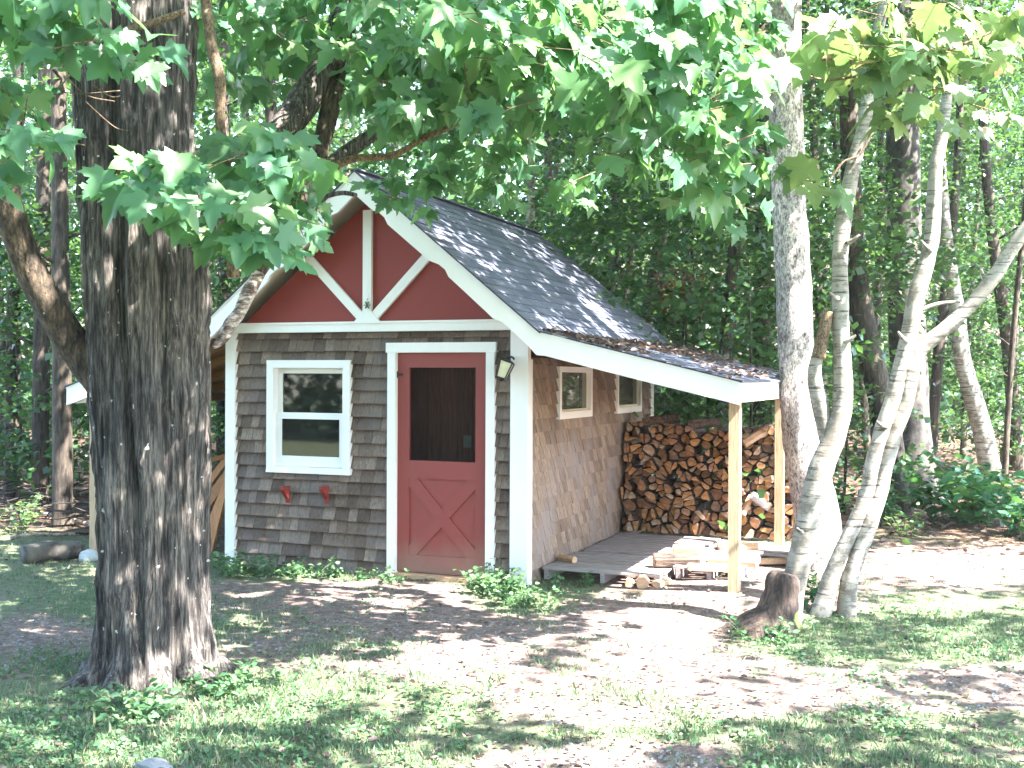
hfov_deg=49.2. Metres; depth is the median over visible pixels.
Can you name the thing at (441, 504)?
door
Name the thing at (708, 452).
split log
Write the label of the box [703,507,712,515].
split log
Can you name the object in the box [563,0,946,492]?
forest tree
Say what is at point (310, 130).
forest tree
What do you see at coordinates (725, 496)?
split log
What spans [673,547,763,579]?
pallet
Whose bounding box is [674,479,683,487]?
split log
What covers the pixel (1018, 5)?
sky
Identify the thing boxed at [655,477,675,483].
split log
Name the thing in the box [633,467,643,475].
split log
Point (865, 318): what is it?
forest tree
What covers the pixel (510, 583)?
weed
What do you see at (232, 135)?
forest tree
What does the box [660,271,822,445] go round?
sapling
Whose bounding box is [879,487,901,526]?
shrub
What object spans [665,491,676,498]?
split log
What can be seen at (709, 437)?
split log
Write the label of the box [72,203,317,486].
sapling
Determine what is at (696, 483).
split log
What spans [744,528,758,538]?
split log
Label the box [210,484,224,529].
lumber board
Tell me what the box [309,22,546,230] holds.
forest tree
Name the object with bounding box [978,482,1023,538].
shrub
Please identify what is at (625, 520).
split log
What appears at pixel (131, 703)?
weed
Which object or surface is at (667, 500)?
split log
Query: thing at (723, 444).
split log
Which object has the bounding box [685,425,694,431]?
split log
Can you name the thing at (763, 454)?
split log
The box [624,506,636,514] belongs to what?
split log
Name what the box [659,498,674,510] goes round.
split log
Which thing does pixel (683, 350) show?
roof leaf litter
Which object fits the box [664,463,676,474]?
split log
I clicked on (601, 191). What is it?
forest tree
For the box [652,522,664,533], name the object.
split log
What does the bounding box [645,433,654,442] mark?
split log
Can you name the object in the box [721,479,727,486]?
split log
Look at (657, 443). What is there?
split log
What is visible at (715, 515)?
split log
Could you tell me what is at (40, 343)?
forest tree
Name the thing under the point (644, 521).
split log
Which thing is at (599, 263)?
forest tree
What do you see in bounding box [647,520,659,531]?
split log
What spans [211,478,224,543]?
lumber board
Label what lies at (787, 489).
split log
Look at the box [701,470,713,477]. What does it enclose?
split log
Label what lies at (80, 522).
stick
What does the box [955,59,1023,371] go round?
forest tree
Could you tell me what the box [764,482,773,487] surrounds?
split log
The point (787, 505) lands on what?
split log
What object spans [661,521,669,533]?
split log
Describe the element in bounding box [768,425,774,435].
split log
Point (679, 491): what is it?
split log
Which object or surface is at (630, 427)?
split log
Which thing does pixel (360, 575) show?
weed
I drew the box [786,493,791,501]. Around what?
split log
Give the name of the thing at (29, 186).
forest tree
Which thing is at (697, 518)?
split log
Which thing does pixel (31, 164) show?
forest tree
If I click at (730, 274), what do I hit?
forest tree
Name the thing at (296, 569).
weed
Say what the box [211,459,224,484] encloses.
lumber board
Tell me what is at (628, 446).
split log
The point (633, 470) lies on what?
split log
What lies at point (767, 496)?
split log
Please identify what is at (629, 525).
split log
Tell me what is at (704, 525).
split log
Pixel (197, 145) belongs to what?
forest tree
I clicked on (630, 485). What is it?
split log
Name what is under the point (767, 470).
split log
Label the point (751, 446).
split log
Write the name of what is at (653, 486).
split log
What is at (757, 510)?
split log
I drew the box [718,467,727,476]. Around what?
split log
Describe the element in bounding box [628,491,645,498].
split log
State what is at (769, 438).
split log
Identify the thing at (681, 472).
split log
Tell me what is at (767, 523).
split log
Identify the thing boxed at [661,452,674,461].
split log
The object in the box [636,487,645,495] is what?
split log
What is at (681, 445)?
split log
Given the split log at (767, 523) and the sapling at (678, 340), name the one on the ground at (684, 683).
the sapling at (678, 340)
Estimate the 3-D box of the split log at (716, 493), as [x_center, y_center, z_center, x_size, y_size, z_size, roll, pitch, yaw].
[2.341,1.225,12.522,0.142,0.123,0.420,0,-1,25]
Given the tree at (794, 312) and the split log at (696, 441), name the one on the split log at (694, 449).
the split log at (696, 441)
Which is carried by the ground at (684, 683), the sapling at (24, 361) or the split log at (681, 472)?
the sapling at (24, 361)
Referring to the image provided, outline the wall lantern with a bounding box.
[496,356,514,380]
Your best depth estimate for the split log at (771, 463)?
12.15 m
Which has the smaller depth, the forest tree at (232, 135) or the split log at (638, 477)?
the split log at (638, 477)
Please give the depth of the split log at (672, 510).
12.54 m
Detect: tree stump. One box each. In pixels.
[713,569,802,637]
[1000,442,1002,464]
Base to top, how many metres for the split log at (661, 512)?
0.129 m
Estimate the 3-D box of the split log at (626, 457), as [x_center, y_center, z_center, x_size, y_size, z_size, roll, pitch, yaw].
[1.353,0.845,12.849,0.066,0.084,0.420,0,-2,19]
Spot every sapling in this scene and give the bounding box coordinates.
[0,169,88,488]
[0,192,89,501]
[0,198,83,483]
[0,199,228,505]
[0,224,88,456]
[0,260,82,442]
[0,311,51,431]
[2,263,216,444]
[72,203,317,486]
[210,255,243,483]
[211,270,250,294]
[328,144,502,218]
[414,138,739,416]
[460,197,644,290]
[483,181,716,419]
[541,144,892,491]
[550,170,1020,544]
[562,147,887,508]
[614,288,746,447]
[620,266,738,472]
[632,287,737,429]
[635,264,775,422]
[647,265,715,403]
[655,219,860,458]
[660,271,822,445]
[662,139,969,477]
[674,265,859,480]
[680,221,1008,507]
[737,272,884,416]
[772,271,945,448]
[772,286,972,436]
[826,203,1023,451]
[828,302,951,434]
[925,291,1023,444]
[926,259,1023,452]
[946,258,1023,461]
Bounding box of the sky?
[0,0,1020,312]
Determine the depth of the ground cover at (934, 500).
16.55 m
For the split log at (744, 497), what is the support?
on the split log
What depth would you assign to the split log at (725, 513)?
12.19 m
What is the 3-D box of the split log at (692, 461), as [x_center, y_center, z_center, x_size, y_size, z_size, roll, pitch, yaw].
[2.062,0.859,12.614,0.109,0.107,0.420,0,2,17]
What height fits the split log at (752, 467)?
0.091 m
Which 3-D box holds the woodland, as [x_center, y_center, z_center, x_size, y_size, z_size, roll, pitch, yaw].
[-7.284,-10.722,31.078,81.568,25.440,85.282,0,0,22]
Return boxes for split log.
[558,554,576,562]
[620,485,626,498]
[622,498,639,510]
[622,515,628,523]
[623,454,628,461]
[624,431,632,440]
[624,443,633,452]
[624,479,637,490]
[624,489,635,498]
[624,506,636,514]
[625,461,640,471]
[625,473,633,482]
[625,578,634,586]
[625,590,665,593]
[626,422,637,431]
[626,435,639,440]
[626,519,636,530]
[627,442,631,451]
[628,464,643,474]
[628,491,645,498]
[628,512,639,520]
[629,453,640,462]
[630,443,644,451]
[631,421,641,425]
[631,438,641,443]
[632,474,650,479]
[632,518,643,530]
[633,447,643,453]
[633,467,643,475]
[635,426,647,434]
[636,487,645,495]
[636,574,648,587]
[637,477,650,491]
[637,496,645,507]
[637,507,643,517]
[639,451,646,458]
[640,432,651,443]
[640,519,650,529]
[641,453,659,461]
[641,508,650,519]
[642,414,679,426]
[642,467,657,472]
[642,470,654,475]
[643,443,659,456]
[643,500,656,508]
[644,489,659,500]
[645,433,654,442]
[645,496,659,503]
[646,510,652,520]
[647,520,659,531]
[648,475,657,482]
[649,426,658,432]
[649,482,659,489]
[650,431,662,437]
[650,459,659,470]
[651,507,658,518]
[651,517,663,524]
[651,577,670,587]
[652,439,662,447]
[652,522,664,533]
[652,553,699,568]
[654,457,665,467]
[655,434,666,439]
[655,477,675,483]
[655,506,669,517]
[656,470,672,479]
[656,481,675,491]
[657,501,665,509]
[658,425,665,431]
[658,449,670,457]
[658,490,665,496]
[659,465,674,476]
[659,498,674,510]
[660,444,673,448]
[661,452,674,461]
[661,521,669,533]
[662,438,669,444]
[662,496,674,504]
[662,511,668,521]
[664,426,670,435]
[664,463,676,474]
[664,482,675,493]
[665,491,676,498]
[666,460,677,467]
[666,522,673,533]
[667,428,675,433]
[667,434,681,437]
[667,438,681,444]
[668,423,683,429]
[669,451,679,455]
[669,456,679,459]
[669,511,673,521]
[670,507,677,516]
[670,523,681,533]
[671,461,680,470]
[672,500,688,507]
[672,519,686,529]
[673,496,687,503]
[673,544,703,553]
[674,444,684,451]
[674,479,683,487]
[674,506,685,519]
[675,425,691,434]
[676,489,689,494]
[677,441,685,450]
[677,459,693,469]
[678,457,688,460]
[678,469,688,477]
[679,450,688,456]
[679,518,691,523]
[680,473,688,481]
[680,512,694,518]
[681,433,688,442]
[681,481,695,489]
[681,507,693,515]
[681,522,689,533]
[682,489,694,498]
[684,494,700,500]
[684,498,706,506]
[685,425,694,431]
[685,447,703,456]
[685,469,696,480]
[686,434,693,445]
[686,444,701,453]
[686,504,700,510]
[687,418,720,427]
[687,455,699,466]
[687,563,727,571]
[689,437,703,445]
[689,521,694,533]
[691,428,707,438]
[691,475,703,480]
[692,479,703,485]
[692,520,704,534]
[693,515,703,523]
[694,466,702,474]
[694,484,705,496]
[694,509,705,519]
[696,453,712,461]
[697,462,706,467]
[698,453,708,461]
[699,520,709,534]
[700,463,709,470]
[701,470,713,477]
[701,480,712,489]
[701,487,714,500]
[702,433,718,440]
[702,440,713,448]
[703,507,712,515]
[703,525,712,533]
[704,475,715,484]
[705,448,712,456]
[705,511,714,520]
[707,457,714,462]
[708,556,758,567]
[709,429,718,434]
[709,461,714,471]
[709,518,718,530]
[710,529,719,535]
[711,488,726,499]
[711,500,722,511]
[711,511,720,520]
[713,436,722,444]
[713,447,725,457]
[713,463,720,471]
[713,483,722,488]
[714,438,723,446]
[714,453,727,463]
[716,531,727,535]
[716,542,758,550]
[718,441,728,447]
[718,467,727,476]
[719,428,728,436]
[719,448,728,453]
[719,511,727,520]
[720,510,727,518]
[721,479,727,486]
[722,467,727,480]
[722,492,727,501]
[722,502,727,509]
[723,431,728,440]
[725,454,728,464]
[741,455,750,465]
[741,462,756,467]
[741,476,750,486]
[741,492,750,501]
[741,494,751,515]
[741,513,755,525]
[742,423,772,446]
[742,503,755,510]
[742,506,756,514]
[742,523,751,536]
[743,448,753,455]
[743,464,757,471]
[744,426,757,432]
[744,442,757,448]
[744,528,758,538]
[745,481,752,491]
[748,458,760,464]
[748,472,757,479]
[749,491,769,509]
[749,514,766,528]
[751,455,759,458]
[752,443,760,451]
[752,481,758,489]
[753,446,763,454]
[753,506,766,514]
[756,461,768,468]
[756,484,771,489]
[758,438,765,443]
[758,473,767,483]
[758,544,789,557]
[759,452,773,458]
[759,532,770,538]
[759,557,786,564]
[760,455,770,461]
[760,524,772,533]
[762,439,773,444]
[762,444,773,452]
[762,466,773,475]
[763,474,774,482]
[763,491,773,501]
[763,501,773,507]
[764,435,774,441]
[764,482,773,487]
[764,512,773,517]
[765,517,773,522]
[765,521,773,526]
[766,505,773,512]
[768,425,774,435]
[768,459,774,467]
[769,531,788,539]
[770,488,773,499]
[784,501,792,512]
[784,513,791,524]
[784,520,792,533]
[785,486,789,492]
[785,507,792,514]
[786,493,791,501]
[787,528,792,538]
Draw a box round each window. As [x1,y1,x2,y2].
[266,360,352,474]
[556,366,592,419]
[614,374,641,413]
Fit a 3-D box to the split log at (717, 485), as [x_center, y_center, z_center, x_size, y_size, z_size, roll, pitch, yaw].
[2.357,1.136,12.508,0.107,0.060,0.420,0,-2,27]
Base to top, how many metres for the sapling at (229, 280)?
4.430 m
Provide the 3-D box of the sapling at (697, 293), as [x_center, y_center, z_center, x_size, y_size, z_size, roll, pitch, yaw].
[2.506,-0.578,14.947,3.993,4.908,4.256,1,0,44]
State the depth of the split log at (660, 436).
12.53 m
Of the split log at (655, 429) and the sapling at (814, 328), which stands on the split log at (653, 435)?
the split log at (655, 429)
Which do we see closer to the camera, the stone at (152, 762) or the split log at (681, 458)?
the stone at (152, 762)
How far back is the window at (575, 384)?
11.19 m
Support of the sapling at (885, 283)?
on the ground at (684, 683)
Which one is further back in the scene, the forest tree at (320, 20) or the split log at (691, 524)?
the forest tree at (320, 20)
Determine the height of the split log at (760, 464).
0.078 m
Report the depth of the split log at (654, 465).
12.54 m
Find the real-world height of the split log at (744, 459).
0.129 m
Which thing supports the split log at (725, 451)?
on the split log at (719, 459)
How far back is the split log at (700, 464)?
12.31 m
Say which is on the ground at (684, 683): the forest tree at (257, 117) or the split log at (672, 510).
the forest tree at (257, 117)
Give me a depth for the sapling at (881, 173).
15.46 m
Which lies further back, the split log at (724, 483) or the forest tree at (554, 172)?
the forest tree at (554, 172)
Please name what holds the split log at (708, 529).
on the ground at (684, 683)
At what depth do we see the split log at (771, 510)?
12.10 m
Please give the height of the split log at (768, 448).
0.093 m
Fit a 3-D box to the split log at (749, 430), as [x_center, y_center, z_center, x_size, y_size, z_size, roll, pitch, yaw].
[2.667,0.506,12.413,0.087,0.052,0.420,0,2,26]
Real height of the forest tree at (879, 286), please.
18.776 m
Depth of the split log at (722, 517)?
12.29 m
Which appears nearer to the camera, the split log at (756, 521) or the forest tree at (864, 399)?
the split log at (756, 521)
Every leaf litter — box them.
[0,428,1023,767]
[542,327,778,378]
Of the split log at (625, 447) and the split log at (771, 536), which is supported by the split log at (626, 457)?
the split log at (625, 447)
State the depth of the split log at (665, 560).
10.20 m
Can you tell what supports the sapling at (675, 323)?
on the ground at (684, 683)
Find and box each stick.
[10,532,74,539]
[40,512,88,525]
[46,506,88,511]
[73,492,88,496]
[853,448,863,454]
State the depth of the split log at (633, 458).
12.72 m
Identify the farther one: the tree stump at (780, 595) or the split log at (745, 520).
the split log at (745, 520)
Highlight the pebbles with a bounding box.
[0,540,1023,767]
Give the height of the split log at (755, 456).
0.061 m
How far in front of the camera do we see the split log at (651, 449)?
12.59 m
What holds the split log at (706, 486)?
on the split log at (706, 495)
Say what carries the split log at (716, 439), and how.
on the split log at (716, 452)
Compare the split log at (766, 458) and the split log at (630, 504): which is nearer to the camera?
the split log at (766, 458)
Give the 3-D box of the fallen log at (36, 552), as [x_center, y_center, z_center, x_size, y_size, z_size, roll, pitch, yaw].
[-4.585,1.671,11.152,0.211,0.217,0.602,1,0,43]
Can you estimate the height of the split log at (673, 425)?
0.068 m
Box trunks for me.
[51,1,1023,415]
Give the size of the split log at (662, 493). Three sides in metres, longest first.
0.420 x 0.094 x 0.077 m
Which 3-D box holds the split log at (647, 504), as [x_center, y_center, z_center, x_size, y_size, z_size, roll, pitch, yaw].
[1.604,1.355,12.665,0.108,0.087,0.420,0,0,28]
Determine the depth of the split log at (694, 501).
12.37 m
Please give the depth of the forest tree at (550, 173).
24.23 m
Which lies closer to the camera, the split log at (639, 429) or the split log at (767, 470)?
the split log at (767, 470)
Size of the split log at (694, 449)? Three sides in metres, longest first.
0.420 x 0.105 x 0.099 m
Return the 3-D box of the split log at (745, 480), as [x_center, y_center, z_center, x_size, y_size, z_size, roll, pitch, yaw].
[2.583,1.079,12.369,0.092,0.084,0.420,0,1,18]
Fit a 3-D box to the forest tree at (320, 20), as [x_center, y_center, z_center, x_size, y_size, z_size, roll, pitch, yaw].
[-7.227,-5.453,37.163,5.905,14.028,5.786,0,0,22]
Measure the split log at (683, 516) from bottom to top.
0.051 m
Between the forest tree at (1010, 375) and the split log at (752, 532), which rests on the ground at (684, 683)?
the forest tree at (1010, 375)
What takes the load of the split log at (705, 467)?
on the split log at (697, 472)
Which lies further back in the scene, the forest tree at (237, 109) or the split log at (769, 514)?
the forest tree at (237, 109)
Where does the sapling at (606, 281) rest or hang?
on the ground at (684, 683)
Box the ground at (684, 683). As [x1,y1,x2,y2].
[0,217,1023,767]
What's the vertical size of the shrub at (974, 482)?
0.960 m
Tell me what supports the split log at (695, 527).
on the pallet at (636, 544)
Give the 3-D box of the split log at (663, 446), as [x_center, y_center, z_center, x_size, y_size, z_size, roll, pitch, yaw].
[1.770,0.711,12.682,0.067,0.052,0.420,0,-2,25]
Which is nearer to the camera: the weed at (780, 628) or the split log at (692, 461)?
the weed at (780, 628)
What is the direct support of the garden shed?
on the ground at (684, 683)
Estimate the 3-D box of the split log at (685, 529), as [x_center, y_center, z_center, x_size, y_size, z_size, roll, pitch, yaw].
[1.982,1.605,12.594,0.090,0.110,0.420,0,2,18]
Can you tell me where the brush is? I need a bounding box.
[0,401,1023,535]
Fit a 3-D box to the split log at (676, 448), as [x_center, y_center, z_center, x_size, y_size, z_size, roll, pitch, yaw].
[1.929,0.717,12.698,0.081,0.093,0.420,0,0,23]
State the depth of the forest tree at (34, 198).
26.12 m
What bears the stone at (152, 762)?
on the ground at (684, 683)
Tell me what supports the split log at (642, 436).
on the split log at (651, 449)
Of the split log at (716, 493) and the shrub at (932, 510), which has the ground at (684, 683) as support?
the shrub at (932, 510)
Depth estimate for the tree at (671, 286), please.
15.98 m
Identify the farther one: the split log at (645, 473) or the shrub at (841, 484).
the shrub at (841, 484)
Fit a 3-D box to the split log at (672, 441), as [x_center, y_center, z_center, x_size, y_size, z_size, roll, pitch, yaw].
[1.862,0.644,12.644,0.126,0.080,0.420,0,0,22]
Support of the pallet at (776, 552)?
on the ground at (684, 683)
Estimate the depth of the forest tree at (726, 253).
37.73 m
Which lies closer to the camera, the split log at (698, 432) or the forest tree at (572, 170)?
the split log at (698, 432)
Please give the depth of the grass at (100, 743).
6.02 m
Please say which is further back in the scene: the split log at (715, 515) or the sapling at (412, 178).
the sapling at (412, 178)
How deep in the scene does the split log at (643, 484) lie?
12.50 m
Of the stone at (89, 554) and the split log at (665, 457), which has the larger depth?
the split log at (665, 457)
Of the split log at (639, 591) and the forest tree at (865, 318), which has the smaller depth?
the split log at (639, 591)
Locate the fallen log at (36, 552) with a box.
[19,541,84,563]
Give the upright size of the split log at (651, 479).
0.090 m
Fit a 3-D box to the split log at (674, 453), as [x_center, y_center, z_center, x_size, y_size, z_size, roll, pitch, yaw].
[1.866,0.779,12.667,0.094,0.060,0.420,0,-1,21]
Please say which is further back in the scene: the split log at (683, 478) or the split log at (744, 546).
the split log at (683, 478)
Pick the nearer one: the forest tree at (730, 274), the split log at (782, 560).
the split log at (782, 560)
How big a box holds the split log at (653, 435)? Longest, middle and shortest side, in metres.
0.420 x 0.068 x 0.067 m
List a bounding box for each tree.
[0,0,801,694]
[0,2,371,307]
[0,5,84,466]
[0,9,293,511]
[0,34,245,528]
[0,42,75,225]
[0,51,82,315]
[1,44,75,344]
[2,6,36,496]
[7,66,80,301]
[21,11,262,326]
[68,100,217,289]
[71,0,357,479]
[194,0,410,306]
[194,7,372,290]
[194,14,333,277]
[195,69,260,307]
[208,8,363,202]
[277,109,421,184]
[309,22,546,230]
[321,15,602,229]
[382,8,612,250]
[413,9,671,303]
[457,3,745,296]
[458,9,680,270]
[479,22,711,292]
[487,2,769,309]
[512,135,680,283]
[521,21,647,279]
[522,11,749,320]
[536,7,825,357]
[559,0,837,406]
[560,16,809,347]
[561,43,753,387]
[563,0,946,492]
[569,16,745,415]
[645,24,836,343]
[667,0,885,511]
[688,0,994,393]
[722,9,884,282]
[742,0,1006,458]
[764,0,1023,513]
[769,0,847,571]
[771,0,992,623]
[773,83,885,364]
[801,0,1023,499]
[802,0,1020,438]
[803,0,1023,438]
[805,0,1023,466]
[806,3,978,333]
[810,0,1023,617]
[816,0,1023,470]
[822,3,1021,300]
[825,0,1023,454]
[864,79,1023,418]
[874,0,1023,493]
[877,1,1023,359]
[934,0,1023,477]
[946,1,1023,357]
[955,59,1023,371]
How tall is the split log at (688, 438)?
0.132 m
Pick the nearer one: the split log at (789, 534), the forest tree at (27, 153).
the split log at (789, 534)
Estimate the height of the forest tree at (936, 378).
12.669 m
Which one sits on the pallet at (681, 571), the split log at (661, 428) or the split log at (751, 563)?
the split log at (751, 563)
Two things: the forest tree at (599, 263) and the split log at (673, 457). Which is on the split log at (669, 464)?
the split log at (673, 457)
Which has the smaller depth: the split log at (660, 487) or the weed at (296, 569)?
the weed at (296, 569)
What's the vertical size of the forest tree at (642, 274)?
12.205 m
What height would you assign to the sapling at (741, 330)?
5.233 m
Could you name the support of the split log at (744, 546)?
on the pallet at (681, 571)
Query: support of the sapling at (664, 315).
on the ground at (684, 683)
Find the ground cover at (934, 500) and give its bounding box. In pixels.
[700,422,1023,525]
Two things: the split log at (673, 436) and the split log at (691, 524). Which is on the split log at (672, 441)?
the split log at (673, 436)
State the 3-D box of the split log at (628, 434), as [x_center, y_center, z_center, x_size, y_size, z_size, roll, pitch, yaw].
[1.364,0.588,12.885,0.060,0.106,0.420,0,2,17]
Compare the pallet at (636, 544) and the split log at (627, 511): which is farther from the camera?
the split log at (627, 511)
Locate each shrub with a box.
[0,447,88,503]
[0,493,43,534]
[832,479,857,513]
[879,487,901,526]
[884,511,924,535]
[898,467,994,520]
[924,453,1023,526]
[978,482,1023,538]
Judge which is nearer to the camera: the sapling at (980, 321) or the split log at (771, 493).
the split log at (771, 493)
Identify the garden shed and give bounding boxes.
[64,168,784,592]
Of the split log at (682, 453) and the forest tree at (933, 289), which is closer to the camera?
the split log at (682, 453)
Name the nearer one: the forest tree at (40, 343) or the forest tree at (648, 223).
the forest tree at (40, 343)
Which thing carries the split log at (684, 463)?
on the split log at (689, 474)
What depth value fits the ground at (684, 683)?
7.48 m
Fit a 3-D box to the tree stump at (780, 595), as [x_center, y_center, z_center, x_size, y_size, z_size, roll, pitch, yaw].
[1.877,1.679,8.181,0.814,0.624,0.763,0,0,22]
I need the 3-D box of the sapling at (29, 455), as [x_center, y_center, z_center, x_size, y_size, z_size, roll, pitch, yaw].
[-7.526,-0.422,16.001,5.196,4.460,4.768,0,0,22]
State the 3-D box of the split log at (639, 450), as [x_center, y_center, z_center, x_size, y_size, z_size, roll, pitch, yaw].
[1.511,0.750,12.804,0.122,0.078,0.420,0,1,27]
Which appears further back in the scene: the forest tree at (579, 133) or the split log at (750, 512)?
the forest tree at (579, 133)
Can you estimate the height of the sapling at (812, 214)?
4.545 m
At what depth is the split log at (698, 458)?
12.45 m
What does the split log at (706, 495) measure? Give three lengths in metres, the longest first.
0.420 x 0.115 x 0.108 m
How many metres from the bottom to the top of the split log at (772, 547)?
0.134 m
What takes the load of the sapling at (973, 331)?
on the ground at (684, 683)
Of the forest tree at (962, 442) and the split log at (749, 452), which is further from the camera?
the forest tree at (962, 442)
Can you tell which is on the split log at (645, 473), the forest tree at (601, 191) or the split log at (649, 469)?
the split log at (649, 469)
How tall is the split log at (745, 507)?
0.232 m
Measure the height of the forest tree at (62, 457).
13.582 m
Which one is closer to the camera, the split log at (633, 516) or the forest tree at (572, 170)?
the split log at (633, 516)
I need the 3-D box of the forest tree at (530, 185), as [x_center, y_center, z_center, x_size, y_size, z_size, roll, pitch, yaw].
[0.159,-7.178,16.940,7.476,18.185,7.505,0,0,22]
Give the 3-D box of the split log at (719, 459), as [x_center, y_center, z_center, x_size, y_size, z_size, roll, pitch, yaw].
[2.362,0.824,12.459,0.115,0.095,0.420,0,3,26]
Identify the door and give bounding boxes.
[397,353,485,575]
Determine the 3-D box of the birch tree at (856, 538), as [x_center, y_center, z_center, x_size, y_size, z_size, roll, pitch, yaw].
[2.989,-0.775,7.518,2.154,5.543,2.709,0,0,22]
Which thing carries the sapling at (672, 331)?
on the ground at (684, 683)
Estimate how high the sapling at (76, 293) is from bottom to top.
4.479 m
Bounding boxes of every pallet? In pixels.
[542,551,675,583]
[584,532,720,555]
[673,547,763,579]
[711,540,789,564]
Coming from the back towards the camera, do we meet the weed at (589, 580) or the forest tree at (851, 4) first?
the forest tree at (851, 4)
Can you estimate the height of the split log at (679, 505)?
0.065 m
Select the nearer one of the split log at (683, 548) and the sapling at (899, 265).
the split log at (683, 548)
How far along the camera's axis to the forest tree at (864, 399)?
20.99 m
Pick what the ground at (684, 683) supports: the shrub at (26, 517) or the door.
the shrub at (26, 517)
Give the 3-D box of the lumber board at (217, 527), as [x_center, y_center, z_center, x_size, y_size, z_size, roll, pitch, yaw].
[-3.060,1.303,11.810,0.260,0.943,0.045,0,0,-22]
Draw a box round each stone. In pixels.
[79,549,97,561]
[132,757,172,767]
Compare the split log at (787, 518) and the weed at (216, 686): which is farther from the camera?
the split log at (787, 518)
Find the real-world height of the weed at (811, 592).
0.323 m
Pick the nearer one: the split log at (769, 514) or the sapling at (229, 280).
the split log at (769, 514)
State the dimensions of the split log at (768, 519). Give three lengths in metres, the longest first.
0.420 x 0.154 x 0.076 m
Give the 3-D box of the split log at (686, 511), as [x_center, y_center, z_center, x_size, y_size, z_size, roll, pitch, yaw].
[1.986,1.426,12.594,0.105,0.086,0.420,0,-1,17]
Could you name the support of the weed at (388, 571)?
on the ground at (684, 683)
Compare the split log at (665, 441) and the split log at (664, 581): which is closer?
the split log at (664, 581)
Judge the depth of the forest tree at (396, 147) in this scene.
26.30 m
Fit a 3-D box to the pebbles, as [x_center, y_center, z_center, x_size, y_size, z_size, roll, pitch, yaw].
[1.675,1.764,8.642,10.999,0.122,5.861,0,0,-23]
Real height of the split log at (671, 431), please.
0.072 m
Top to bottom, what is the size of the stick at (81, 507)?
0.110 m
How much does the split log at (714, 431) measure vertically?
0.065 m
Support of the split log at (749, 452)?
on the split log at (755, 456)
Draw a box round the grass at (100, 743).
[0,523,1023,767]
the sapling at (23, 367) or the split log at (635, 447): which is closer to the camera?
the split log at (635, 447)
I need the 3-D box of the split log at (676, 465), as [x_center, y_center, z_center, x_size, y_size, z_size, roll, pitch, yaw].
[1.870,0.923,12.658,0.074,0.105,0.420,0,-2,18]
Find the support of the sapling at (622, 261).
on the ground at (684, 683)
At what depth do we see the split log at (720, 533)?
12.24 m
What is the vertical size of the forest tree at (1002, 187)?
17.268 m
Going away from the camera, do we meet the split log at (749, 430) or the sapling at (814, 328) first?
the split log at (749, 430)
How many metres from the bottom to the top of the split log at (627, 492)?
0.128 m
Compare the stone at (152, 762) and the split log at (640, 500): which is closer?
the stone at (152, 762)
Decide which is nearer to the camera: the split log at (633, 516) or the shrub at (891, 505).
the split log at (633, 516)
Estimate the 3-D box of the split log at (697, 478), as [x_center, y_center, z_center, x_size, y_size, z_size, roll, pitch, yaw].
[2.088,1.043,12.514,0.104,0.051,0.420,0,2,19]
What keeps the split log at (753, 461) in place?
on the split log at (747, 464)
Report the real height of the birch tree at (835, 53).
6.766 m
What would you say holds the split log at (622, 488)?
on the split log at (630, 504)
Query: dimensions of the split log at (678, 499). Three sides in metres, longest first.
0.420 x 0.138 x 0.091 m
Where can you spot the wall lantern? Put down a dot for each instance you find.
(505, 367)
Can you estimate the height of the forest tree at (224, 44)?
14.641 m
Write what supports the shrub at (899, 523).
on the ground at (684, 683)
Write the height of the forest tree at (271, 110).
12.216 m
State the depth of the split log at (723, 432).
12.32 m
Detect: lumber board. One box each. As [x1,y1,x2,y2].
[210,471,224,507]
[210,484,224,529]
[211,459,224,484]
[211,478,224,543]
[211,489,224,551]
[212,454,224,461]
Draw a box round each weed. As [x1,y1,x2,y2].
[76,675,186,725]
[184,644,281,698]
[210,545,278,576]
[265,555,341,578]
[325,562,377,583]
[377,565,409,583]
[453,558,535,596]
[490,579,562,606]
[547,571,564,587]
[580,571,594,586]
[718,615,800,645]
[803,570,819,610]
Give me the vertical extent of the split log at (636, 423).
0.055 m
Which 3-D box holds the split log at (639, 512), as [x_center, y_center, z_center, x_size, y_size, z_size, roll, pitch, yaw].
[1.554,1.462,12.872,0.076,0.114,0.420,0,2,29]
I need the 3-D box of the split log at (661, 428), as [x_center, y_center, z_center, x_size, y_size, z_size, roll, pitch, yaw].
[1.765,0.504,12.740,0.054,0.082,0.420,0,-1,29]
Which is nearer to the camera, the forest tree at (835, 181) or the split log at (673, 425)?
the split log at (673, 425)
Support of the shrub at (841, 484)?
on the ground at (684, 683)
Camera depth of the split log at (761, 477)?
12.11 m
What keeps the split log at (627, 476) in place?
on the split log at (630, 485)
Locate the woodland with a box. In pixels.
[0,0,1023,438]
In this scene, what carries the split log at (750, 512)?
on the split log at (745, 520)
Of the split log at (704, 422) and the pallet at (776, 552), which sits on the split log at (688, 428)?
the split log at (704, 422)
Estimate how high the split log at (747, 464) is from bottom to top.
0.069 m
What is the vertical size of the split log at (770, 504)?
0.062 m
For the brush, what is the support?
on the ground at (684, 683)
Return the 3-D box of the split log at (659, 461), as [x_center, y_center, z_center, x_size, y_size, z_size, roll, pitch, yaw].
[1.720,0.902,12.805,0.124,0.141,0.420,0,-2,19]
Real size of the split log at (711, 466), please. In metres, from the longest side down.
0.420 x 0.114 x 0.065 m
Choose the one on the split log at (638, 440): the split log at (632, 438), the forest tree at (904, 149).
the split log at (632, 438)
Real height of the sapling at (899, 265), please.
4.113 m
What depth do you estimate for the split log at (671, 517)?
12.55 m
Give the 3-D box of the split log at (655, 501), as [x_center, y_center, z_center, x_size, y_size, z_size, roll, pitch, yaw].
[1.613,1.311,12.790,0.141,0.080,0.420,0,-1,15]

